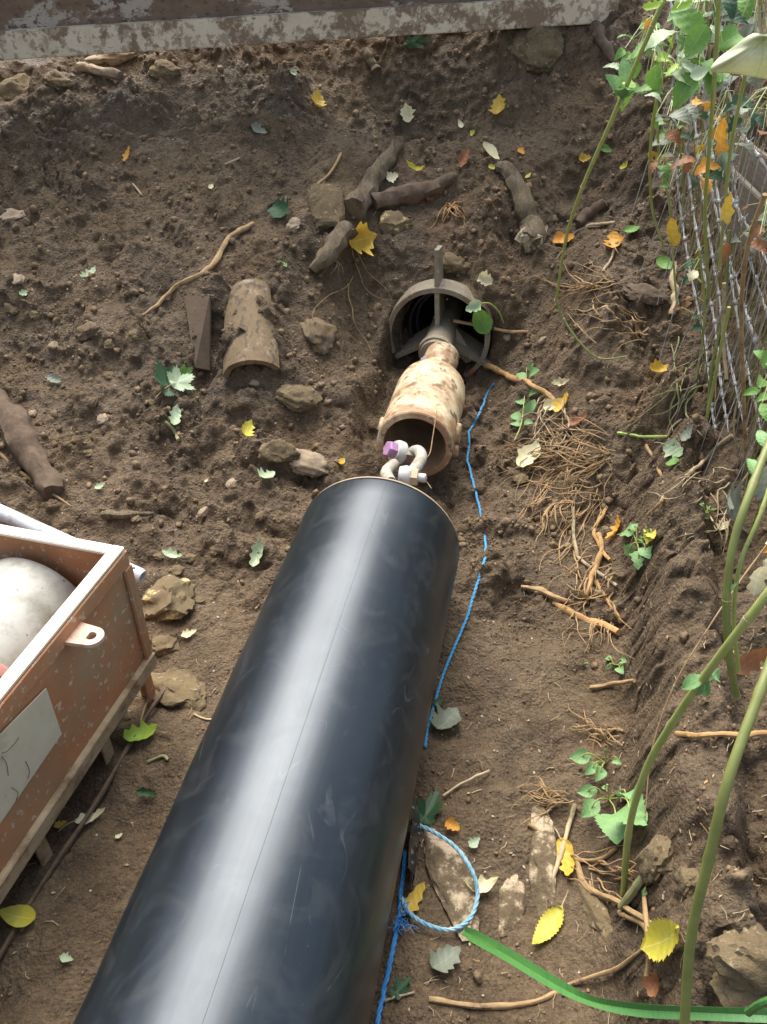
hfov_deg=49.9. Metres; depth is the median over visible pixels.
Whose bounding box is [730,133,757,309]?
dry stem
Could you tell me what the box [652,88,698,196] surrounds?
leafy weed
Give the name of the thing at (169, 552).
fallen leaf
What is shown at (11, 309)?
pebble
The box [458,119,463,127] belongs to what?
fallen leaf
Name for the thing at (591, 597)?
root tangle
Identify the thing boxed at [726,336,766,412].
dry stem
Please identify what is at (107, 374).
pebble
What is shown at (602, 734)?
root tangle
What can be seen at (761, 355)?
leafy weed
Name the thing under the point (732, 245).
dry stem
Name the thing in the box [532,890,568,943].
fallen leaf
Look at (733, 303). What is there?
dry stem
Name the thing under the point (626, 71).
tall weed
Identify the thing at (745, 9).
leafy weed
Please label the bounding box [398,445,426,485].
bow shackle
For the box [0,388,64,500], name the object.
root
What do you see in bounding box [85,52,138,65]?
stone
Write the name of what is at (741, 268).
dry stem
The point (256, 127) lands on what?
fallen leaf
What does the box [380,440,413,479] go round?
bow shackle
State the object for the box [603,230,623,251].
fallen leaf
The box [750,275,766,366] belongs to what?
dry stem
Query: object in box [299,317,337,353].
clay clod
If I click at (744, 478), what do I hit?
dry stem
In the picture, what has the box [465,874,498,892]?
fallen leaf
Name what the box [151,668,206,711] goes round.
stone
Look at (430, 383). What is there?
pulling barrel
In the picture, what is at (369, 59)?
stick
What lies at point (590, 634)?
root tangle
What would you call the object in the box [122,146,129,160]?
fallen leaf
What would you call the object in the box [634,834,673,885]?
clay clod
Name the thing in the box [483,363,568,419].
twig
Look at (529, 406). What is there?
sprig
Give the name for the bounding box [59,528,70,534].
pebble
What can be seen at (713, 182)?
dry stem
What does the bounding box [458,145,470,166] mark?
fallen leaf
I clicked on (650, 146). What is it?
tall weed
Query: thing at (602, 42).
root
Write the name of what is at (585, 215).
root
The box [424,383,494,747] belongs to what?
rope
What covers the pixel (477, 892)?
rope
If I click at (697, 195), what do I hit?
dry stem
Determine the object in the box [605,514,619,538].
fallen leaf
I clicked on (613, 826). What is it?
nettle plant
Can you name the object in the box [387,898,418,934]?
frayed knot
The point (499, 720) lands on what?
plant litter
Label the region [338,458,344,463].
fallen leaf
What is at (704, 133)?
dry stem
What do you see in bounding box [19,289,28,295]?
fallen leaf
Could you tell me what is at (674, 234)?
fallen leaf
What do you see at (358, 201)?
branch
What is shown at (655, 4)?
fallen leaf
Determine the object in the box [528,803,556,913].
stone
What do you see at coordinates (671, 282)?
stick
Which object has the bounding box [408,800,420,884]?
plastic scrap
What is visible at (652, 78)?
leafy weed
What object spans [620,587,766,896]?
tall weed
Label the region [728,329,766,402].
dry stem
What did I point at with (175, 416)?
fallen leaf
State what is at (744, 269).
tall weed
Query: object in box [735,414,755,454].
dry stem
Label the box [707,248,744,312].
dry stem
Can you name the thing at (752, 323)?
dry stem
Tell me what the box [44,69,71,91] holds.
clay clod
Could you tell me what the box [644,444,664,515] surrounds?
root
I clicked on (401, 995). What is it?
stalk
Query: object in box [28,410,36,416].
pebble
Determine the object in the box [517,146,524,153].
fallen leaf
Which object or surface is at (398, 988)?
fallen leaf
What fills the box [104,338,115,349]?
pebble
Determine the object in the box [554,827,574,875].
fallen leaf
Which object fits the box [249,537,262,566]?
fallen leaf
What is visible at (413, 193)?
branch
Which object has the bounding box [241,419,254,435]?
fallen leaf
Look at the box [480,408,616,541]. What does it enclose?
root tangle
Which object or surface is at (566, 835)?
straw stalk
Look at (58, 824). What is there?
fallen leaf
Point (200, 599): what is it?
stone
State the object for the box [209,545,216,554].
pebble
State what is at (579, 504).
root tangle
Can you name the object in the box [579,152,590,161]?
fallen leaf
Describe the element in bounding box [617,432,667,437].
stalk
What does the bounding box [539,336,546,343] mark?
pebble
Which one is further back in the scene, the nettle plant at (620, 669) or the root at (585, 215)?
the root at (585, 215)
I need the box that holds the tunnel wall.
[398,281,494,378]
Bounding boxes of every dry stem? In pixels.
[668,181,680,240]
[684,82,748,215]
[684,99,688,211]
[684,138,703,228]
[684,197,700,272]
[687,101,766,239]
[688,78,737,268]
[689,153,695,269]
[690,118,702,254]
[691,258,708,383]
[693,93,696,228]
[693,123,696,289]
[694,146,739,283]
[698,104,721,293]
[698,140,719,320]
[700,170,721,295]
[702,151,703,247]
[702,264,722,380]
[705,145,708,297]
[707,225,726,329]
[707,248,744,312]
[709,106,757,261]
[711,136,746,319]
[712,197,720,336]
[714,266,728,365]
[715,166,736,341]
[715,237,716,418]
[715,244,720,343]
[718,192,734,387]
[722,187,762,381]
[722,230,734,373]
[722,294,752,403]
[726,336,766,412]
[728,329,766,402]
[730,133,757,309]
[730,282,765,354]
[730,369,765,433]
[731,259,754,342]
[731,266,759,347]
[733,370,747,453]
[735,167,741,378]
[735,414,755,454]
[736,272,766,380]
[736,364,760,420]
[738,309,766,409]
[739,342,766,472]
[740,420,756,505]
[741,253,763,451]
[742,445,760,477]
[742,455,759,483]
[746,338,766,423]
[747,327,766,387]
[747,355,762,430]
[749,346,766,437]
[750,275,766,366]
[750,500,760,530]
[756,237,766,299]
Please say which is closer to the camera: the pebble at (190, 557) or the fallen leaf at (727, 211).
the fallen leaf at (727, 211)
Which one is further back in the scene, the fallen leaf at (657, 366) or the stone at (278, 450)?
the fallen leaf at (657, 366)
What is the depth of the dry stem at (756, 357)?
2.31 m
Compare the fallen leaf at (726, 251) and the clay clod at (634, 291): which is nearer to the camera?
the fallen leaf at (726, 251)
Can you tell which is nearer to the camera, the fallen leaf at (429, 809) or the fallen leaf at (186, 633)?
the fallen leaf at (429, 809)
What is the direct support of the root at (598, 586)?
on the ground at (86, 908)
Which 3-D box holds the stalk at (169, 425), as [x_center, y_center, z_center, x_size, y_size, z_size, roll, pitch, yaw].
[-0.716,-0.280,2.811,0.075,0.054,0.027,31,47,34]
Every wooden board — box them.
[705,121,766,199]
[712,166,766,271]
[730,320,763,368]
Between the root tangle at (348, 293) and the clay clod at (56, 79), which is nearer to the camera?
the root tangle at (348, 293)
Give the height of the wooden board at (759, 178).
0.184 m
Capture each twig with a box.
[453,319,528,333]
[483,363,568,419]
[585,221,615,226]
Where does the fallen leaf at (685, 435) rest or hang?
on the ground at (86, 908)
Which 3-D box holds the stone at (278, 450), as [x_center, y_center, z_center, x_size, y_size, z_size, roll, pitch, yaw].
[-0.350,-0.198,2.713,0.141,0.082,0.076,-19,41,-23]
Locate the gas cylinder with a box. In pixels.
[0,557,75,667]
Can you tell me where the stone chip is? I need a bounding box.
[206,294,216,299]
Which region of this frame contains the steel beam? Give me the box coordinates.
[0,0,618,60]
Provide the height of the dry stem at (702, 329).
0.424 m
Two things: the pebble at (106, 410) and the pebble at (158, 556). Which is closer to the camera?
the pebble at (158, 556)
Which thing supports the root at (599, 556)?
on the ground at (86, 908)
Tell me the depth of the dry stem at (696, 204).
2.82 m
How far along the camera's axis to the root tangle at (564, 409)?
2.90 m
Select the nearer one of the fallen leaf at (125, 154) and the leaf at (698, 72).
the leaf at (698, 72)
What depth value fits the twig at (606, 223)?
3.33 m
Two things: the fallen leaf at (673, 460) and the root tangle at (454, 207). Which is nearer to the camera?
the fallen leaf at (673, 460)
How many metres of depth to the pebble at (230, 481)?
2.70 m
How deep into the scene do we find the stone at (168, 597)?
2.32 m
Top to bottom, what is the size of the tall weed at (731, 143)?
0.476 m
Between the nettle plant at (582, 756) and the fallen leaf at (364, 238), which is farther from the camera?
the fallen leaf at (364, 238)
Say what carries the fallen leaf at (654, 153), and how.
on the ground at (86, 908)
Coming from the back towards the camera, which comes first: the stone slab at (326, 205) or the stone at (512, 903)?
the stone slab at (326, 205)
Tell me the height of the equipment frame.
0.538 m
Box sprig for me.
[510,363,539,440]
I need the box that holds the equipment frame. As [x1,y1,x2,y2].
[0,524,165,958]
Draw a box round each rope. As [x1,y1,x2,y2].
[375,850,406,1023]
[400,824,479,932]
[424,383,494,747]
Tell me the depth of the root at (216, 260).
3.13 m
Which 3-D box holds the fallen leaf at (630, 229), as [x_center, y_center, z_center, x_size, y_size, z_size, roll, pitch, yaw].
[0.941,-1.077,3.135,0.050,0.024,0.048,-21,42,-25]
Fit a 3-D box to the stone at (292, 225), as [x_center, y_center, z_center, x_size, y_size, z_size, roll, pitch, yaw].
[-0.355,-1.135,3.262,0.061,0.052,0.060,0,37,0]
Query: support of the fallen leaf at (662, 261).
on the ground at (86, 908)
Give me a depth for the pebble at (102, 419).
2.85 m
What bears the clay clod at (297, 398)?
on the ground at (86, 908)
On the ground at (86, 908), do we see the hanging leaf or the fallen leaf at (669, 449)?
the fallen leaf at (669, 449)
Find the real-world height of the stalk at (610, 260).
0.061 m
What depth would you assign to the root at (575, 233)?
3.36 m
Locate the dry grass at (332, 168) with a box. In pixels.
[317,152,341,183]
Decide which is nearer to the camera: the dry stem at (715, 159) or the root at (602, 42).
the dry stem at (715, 159)
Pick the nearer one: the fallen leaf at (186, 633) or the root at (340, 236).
the fallen leaf at (186, 633)
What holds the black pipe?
on the ground at (86, 908)
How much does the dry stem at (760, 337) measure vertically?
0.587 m
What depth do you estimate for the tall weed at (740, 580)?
1.47 m
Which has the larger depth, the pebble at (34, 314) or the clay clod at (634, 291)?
the pebble at (34, 314)
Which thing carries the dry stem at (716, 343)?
on the ground at (86, 908)
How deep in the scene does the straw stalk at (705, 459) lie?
2.37 m
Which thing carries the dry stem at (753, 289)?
on the ground at (86, 908)
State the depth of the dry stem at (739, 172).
2.70 m
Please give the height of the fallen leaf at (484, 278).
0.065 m
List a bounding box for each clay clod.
[0,73,30,101]
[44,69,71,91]
[73,321,100,340]
[148,59,181,78]
[275,384,322,411]
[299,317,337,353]
[443,252,470,274]
[623,283,670,305]
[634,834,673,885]
[674,865,698,897]
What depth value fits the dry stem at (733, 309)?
2.52 m
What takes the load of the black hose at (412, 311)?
attached to the bursting head
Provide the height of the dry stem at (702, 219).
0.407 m
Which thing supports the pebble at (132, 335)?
on the ground at (86, 908)
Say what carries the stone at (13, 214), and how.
on the ground at (86, 908)
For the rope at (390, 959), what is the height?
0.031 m
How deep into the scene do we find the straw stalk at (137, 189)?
3.37 m
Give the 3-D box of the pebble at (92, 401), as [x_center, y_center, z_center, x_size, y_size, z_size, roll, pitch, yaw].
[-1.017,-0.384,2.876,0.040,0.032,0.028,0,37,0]
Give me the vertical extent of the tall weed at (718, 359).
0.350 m
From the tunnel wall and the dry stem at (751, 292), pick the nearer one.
the dry stem at (751, 292)
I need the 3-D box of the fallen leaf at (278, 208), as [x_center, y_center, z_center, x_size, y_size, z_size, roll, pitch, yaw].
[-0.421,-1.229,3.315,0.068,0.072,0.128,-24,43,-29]
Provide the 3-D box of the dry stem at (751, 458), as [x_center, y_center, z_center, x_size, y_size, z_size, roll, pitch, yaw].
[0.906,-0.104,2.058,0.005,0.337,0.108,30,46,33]
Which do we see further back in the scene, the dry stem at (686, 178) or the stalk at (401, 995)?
the dry stem at (686, 178)
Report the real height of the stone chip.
0.020 m
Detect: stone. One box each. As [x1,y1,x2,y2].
[0,208,25,222]
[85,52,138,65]
[141,575,195,621]
[151,635,179,655]
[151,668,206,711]
[194,595,205,603]
[258,439,296,462]
[286,217,300,232]
[289,448,328,477]
[380,210,411,234]
[423,824,478,944]
[498,873,526,936]
[507,26,563,73]
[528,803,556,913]
[573,877,613,938]
[706,923,766,995]
[709,972,766,1023]
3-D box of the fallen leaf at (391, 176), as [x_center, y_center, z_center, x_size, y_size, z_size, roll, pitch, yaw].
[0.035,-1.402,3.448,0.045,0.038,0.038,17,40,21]
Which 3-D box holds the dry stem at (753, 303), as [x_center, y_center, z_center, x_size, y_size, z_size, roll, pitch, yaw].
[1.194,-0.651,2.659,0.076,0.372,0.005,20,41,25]
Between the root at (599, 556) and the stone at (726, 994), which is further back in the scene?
the root at (599, 556)
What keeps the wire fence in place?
on the ground at (86, 908)
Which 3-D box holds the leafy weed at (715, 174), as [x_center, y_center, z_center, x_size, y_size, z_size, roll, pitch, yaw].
[0.987,-1.020,2.558,0.190,0.583,0.696,14,39,18]
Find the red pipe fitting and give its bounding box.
[0,663,8,678]
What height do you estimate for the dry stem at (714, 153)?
0.599 m
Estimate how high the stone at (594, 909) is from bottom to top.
0.105 m
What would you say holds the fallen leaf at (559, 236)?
on the ground at (86, 908)
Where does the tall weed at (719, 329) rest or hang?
on the ground at (86, 908)
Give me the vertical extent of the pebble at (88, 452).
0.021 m
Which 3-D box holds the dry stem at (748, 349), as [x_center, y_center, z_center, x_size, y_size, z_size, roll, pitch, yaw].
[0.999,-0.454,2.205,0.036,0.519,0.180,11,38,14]
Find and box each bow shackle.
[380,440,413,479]
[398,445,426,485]
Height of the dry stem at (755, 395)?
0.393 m
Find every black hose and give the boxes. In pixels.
[409,293,431,337]
[416,293,433,331]
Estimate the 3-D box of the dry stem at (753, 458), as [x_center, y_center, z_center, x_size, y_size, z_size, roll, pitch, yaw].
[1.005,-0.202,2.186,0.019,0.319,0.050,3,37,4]
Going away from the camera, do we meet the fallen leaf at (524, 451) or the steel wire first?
the steel wire
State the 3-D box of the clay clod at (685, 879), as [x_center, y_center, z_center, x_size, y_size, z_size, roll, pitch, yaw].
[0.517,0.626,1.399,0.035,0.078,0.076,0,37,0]
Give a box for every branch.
[344,139,403,220]
[371,172,457,211]
[494,161,547,253]
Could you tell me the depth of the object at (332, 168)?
3.42 m
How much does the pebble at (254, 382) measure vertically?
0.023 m
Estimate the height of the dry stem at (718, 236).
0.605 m
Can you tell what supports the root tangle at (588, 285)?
on the ground at (86, 908)
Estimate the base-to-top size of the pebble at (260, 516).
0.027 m
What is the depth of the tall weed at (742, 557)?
1.33 m
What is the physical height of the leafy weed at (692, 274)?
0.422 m
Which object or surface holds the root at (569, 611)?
on the ground at (86, 908)
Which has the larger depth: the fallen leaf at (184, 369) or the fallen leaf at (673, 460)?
the fallen leaf at (184, 369)
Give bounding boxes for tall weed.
[554,0,665,301]
[556,302,626,359]
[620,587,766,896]
[644,544,766,817]
[648,26,677,250]
[651,34,677,304]
[679,657,766,1023]
[703,0,720,298]
[705,306,730,418]
[706,230,730,421]
[717,75,746,270]
[721,282,727,378]
[721,430,766,699]
[731,488,766,672]
[739,193,766,473]
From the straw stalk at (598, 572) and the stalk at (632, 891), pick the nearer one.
the stalk at (632, 891)
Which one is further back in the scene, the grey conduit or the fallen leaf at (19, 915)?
the grey conduit
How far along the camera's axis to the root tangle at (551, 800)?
1.88 m
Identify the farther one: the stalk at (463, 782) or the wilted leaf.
the wilted leaf
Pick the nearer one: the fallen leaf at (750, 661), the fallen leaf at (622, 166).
the fallen leaf at (750, 661)
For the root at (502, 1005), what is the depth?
1.53 m
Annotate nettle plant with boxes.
[570,748,620,781]
[577,784,647,844]
[605,655,626,673]
[617,522,652,569]
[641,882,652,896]
[700,502,715,519]
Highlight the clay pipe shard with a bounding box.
[223,279,279,376]
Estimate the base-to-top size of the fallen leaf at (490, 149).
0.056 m
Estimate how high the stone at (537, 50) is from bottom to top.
0.206 m
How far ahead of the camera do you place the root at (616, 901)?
1.64 m
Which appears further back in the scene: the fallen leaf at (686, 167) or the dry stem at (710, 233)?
the dry stem at (710, 233)
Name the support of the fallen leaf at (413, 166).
on the ground at (86, 908)
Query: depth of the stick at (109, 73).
3.67 m
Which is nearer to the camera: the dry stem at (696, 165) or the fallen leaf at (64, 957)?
the fallen leaf at (64, 957)
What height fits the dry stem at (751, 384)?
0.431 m
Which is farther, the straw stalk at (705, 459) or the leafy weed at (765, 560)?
the straw stalk at (705, 459)
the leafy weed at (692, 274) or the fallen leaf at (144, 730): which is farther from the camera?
the leafy weed at (692, 274)
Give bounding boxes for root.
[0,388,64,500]
[0,452,70,505]
[139,701,147,722]
[142,221,254,315]
[193,713,210,720]
[309,220,357,272]
[428,949,642,1009]
[521,585,588,604]
[527,823,617,862]
[550,226,601,269]
[552,600,620,635]
[575,198,608,226]
[575,860,651,923]
[582,532,603,597]
[589,20,617,62]
[589,679,635,689]
[592,506,610,560]
[594,580,621,623]
[617,909,644,930]
[642,895,649,979]
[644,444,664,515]
[667,418,682,436]
[674,730,766,738]
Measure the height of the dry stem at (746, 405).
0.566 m
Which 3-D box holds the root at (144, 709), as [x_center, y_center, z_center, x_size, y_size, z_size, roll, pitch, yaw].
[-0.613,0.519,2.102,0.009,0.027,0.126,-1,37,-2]
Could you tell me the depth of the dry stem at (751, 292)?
2.36 m
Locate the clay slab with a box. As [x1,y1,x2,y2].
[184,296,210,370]
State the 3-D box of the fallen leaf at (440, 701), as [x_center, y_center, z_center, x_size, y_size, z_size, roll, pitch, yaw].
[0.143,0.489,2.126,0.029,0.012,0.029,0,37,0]
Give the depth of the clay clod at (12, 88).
3.71 m
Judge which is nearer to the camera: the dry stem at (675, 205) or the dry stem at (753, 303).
the dry stem at (753, 303)
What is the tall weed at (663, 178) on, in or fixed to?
on the ground at (86, 908)
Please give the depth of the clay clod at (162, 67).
3.66 m
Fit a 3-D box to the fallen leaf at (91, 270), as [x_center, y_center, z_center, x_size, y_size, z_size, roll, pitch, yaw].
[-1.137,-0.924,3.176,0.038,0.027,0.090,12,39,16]
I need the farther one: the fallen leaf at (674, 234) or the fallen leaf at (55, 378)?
the fallen leaf at (55, 378)
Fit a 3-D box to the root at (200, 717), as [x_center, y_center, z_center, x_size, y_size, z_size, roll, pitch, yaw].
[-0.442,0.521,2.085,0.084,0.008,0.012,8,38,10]
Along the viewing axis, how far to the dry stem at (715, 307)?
2.80 m
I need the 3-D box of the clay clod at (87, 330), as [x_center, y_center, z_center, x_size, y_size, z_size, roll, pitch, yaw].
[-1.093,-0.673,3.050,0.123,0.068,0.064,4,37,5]
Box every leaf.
[0,904,35,926]
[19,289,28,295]
[47,374,61,382]
[53,820,66,828]
[58,807,105,831]
[59,952,72,961]
[80,265,95,276]
[95,482,104,488]
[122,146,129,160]
[123,720,157,741]
[136,787,156,796]
[154,359,193,395]
[155,364,194,397]
[162,547,182,557]
[169,404,180,424]
[180,363,195,378]
[180,629,196,637]
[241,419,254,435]
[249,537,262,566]
[251,122,267,132]
[257,467,274,477]
[267,196,288,217]
[311,89,326,106]
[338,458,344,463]
[349,221,376,255]
[386,171,397,182]
[389,975,411,999]
[400,103,415,122]
[400,881,424,913]
[404,34,431,48]
[406,160,424,170]
[410,790,444,824]
[427,187,444,199]
[430,703,461,729]
[430,944,460,972]
[433,698,443,705]
[445,817,459,830]
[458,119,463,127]
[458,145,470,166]
[465,297,481,312]
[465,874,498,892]
[468,837,479,847]
[472,309,492,333]
[477,270,491,285]
[483,141,498,158]
[489,94,505,114]
[516,438,540,466]
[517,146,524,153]
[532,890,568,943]
[543,398,557,409]
[551,377,568,385]
[551,392,567,411]
[552,231,574,242]
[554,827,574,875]
[565,412,586,425]
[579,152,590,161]
[601,144,611,151]
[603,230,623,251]
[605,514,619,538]
[619,161,627,168]
[623,225,639,232]
[639,972,658,996]
[640,917,678,962]
[643,0,663,9]
[643,526,656,543]
[644,19,651,29]
[647,151,668,161]
[650,358,668,371]
[654,437,682,457]
[656,255,671,268]
[665,456,678,465]
[666,217,680,245]
[671,0,692,10]
[679,423,692,440]
[681,162,692,173]
[684,23,711,57]
[690,65,708,80]
[695,144,704,153]
[711,0,766,79]
[714,520,728,529]
[715,117,728,158]
[720,193,734,224]
[722,241,731,262]
[726,481,747,532]
[735,647,766,674]
[746,565,766,594]
[754,466,766,500]
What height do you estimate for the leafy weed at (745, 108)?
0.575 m
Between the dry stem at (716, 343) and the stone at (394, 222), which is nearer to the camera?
the dry stem at (716, 343)
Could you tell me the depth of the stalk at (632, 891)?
1.53 m
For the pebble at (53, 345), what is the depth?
3.02 m
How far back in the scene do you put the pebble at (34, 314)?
3.10 m
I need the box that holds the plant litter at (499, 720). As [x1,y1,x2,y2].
[1,68,766,1023]
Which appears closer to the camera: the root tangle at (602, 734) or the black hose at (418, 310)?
the root tangle at (602, 734)
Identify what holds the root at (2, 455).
on the ground at (86, 908)
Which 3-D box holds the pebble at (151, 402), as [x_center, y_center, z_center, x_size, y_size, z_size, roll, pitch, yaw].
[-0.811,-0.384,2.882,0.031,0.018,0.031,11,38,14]
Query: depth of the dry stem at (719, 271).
2.69 m
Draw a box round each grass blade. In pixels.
[461,926,766,1022]
[744,996,766,1016]
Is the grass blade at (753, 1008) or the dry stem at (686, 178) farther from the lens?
the dry stem at (686, 178)
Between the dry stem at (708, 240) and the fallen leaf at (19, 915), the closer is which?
the fallen leaf at (19, 915)
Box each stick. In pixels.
[75,62,122,79]
[100,509,153,519]
[361,48,380,73]
[668,261,679,314]
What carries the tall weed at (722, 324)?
on the ground at (86, 908)
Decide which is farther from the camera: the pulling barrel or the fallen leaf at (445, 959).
the pulling barrel
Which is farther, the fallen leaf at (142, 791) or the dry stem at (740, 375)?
the dry stem at (740, 375)
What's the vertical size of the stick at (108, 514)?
0.068 m
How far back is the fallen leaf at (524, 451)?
2.81 m
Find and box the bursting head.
[389,245,491,377]
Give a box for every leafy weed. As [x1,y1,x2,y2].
[603,14,679,140]
[628,0,744,124]
[649,124,683,231]
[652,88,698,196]
[669,90,737,195]
[673,247,705,379]
[703,0,766,111]
[720,86,766,170]
[730,201,766,326]
[743,350,766,419]
[762,542,766,573]
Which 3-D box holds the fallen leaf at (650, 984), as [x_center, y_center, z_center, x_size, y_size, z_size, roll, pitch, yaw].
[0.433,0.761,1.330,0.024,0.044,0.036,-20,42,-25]
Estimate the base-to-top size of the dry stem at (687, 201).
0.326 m
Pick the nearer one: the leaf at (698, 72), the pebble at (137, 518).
the leaf at (698, 72)
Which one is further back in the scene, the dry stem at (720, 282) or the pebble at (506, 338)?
the pebble at (506, 338)
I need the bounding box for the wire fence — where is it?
[632,2,766,505]
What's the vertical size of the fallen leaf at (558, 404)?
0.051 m
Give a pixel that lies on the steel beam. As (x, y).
(30, 29)
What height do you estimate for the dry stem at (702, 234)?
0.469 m
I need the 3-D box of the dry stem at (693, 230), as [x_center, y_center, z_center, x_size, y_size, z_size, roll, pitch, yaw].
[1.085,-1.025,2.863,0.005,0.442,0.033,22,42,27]
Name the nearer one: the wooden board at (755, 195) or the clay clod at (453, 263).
the wooden board at (755, 195)
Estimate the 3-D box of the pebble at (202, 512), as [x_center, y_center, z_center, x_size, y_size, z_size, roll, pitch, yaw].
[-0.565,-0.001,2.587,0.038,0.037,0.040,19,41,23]
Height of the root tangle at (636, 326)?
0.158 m
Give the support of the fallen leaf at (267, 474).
on the ground at (86, 908)
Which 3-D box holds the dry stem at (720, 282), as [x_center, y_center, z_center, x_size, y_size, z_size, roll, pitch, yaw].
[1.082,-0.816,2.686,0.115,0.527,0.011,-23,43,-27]
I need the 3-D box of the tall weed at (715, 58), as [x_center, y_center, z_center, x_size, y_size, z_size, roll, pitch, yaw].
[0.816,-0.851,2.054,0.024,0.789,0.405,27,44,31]
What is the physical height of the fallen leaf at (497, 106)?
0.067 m
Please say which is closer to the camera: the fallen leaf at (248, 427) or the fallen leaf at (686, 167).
the fallen leaf at (686, 167)
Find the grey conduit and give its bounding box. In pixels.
[0,504,146,583]
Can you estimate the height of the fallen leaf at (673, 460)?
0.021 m
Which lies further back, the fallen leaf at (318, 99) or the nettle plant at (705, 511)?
the fallen leaf at (318, 99)
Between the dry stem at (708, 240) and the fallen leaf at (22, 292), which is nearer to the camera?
the dry stem at (708, 240)
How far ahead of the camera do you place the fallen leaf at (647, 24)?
1.90 m
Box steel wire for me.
[427,411,436,456]
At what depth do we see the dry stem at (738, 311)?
2.74 m
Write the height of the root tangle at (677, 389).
0.212 m
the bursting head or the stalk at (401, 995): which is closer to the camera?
the stalk at (401, 995)
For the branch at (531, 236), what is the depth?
3.40 m
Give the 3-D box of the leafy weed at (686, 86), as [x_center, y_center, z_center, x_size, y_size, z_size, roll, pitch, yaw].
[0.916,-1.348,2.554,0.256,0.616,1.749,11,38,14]
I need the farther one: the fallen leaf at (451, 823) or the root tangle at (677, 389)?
the root tangle at (677, 389)
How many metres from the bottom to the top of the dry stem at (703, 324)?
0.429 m
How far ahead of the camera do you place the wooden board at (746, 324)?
2.62 m
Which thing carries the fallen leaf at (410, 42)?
on the ground at (86, 908)
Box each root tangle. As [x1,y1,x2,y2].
[312,247,397,351]
[428,198,469,229]
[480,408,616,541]
[506,776,573,823]
[510,459,601,567]
[513,258,623,320]
[514,395,585,459]
[539,545,631,628]
[555,612,633,658]
[564,705,623,747]
[566,845,644,933]
[567,293,648,366]
[628,336,727,439]
[649,462,733,554]
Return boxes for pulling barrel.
[377,341,464,475]
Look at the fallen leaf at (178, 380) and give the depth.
2.91 m
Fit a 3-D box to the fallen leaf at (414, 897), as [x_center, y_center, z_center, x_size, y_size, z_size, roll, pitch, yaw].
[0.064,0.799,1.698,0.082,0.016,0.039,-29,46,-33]
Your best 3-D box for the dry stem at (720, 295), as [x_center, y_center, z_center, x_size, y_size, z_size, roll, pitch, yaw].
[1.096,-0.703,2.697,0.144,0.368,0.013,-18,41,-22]
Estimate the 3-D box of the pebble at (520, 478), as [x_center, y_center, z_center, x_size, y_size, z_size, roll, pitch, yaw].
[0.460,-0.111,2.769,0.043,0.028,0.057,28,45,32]
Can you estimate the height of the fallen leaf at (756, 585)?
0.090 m
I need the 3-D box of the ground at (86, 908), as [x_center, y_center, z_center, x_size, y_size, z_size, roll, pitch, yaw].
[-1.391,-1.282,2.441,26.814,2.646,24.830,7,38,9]
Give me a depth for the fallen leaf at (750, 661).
1.59 m
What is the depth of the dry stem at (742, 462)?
2.19 m
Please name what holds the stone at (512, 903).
on the ground at (86, 908)
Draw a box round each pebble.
[4,303,18,314]
[11,273,24,284]
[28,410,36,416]
[30,310,39,319]
[47,341,57,349]
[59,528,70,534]
[83,449,92,456]
[86,396,97,406]
[97,413,108,424]
[103,407,109,412]
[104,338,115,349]
[104,371,112,379]
[128,330,139,340]
[130,515,141,521]
[148,399,155,405]
[153,553,163,559]
[169,565,184,575]
[185,553,196,562]
[197,507,208,517]
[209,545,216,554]
[225,478,235,487]
[249,379,258,386]
[255,511,266,521]
[503,334,510,341]
[513,473,528,483]
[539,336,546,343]
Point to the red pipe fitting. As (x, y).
(3, 669)
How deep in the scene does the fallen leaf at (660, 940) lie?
1.33 m
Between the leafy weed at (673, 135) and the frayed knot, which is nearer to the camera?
the frayed knot
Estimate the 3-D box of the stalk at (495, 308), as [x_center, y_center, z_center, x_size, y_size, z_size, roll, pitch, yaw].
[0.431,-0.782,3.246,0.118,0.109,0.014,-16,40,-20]
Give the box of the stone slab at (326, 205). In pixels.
[307,183,345,230]
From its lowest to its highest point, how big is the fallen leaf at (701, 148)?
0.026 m
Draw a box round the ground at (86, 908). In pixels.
[0,0,766,1023]
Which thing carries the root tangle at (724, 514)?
on the ground at (86, 908)
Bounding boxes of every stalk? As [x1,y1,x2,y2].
[132,183,142,196]
[147,754,168,763]
[164,421,179,440]
[225,157,239,165]
[378,991,414,1002]
[442,770,489,796]
[482,302,503,323]
[553,803,577,877]
[571,506,617,586]
[602,247,615,271]
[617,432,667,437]
[618,875,643,909]
[683,434,732,478]
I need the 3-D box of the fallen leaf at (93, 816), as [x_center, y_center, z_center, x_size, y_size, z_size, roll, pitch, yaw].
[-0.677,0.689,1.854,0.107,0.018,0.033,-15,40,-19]
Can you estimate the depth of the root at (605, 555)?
2.53 m
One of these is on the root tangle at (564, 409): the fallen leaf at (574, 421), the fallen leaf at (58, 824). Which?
the fallen leaf at (574, 421)
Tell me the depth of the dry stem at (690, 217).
2.88 m
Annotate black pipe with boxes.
[73,476,458,1023]
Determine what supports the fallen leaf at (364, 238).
on the ground at (86, 908)
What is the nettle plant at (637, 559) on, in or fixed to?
on the ground at (86, 908)
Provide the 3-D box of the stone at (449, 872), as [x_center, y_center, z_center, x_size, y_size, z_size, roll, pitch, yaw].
[0.141,0.778,1.750,0.107,0.045,0.273,0,37,0]
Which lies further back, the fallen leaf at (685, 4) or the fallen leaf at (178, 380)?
the fallen leaf at (178, 380)
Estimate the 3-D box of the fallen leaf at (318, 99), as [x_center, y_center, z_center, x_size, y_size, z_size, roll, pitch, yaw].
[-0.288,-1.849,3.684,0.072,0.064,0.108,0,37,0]
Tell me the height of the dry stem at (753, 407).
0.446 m

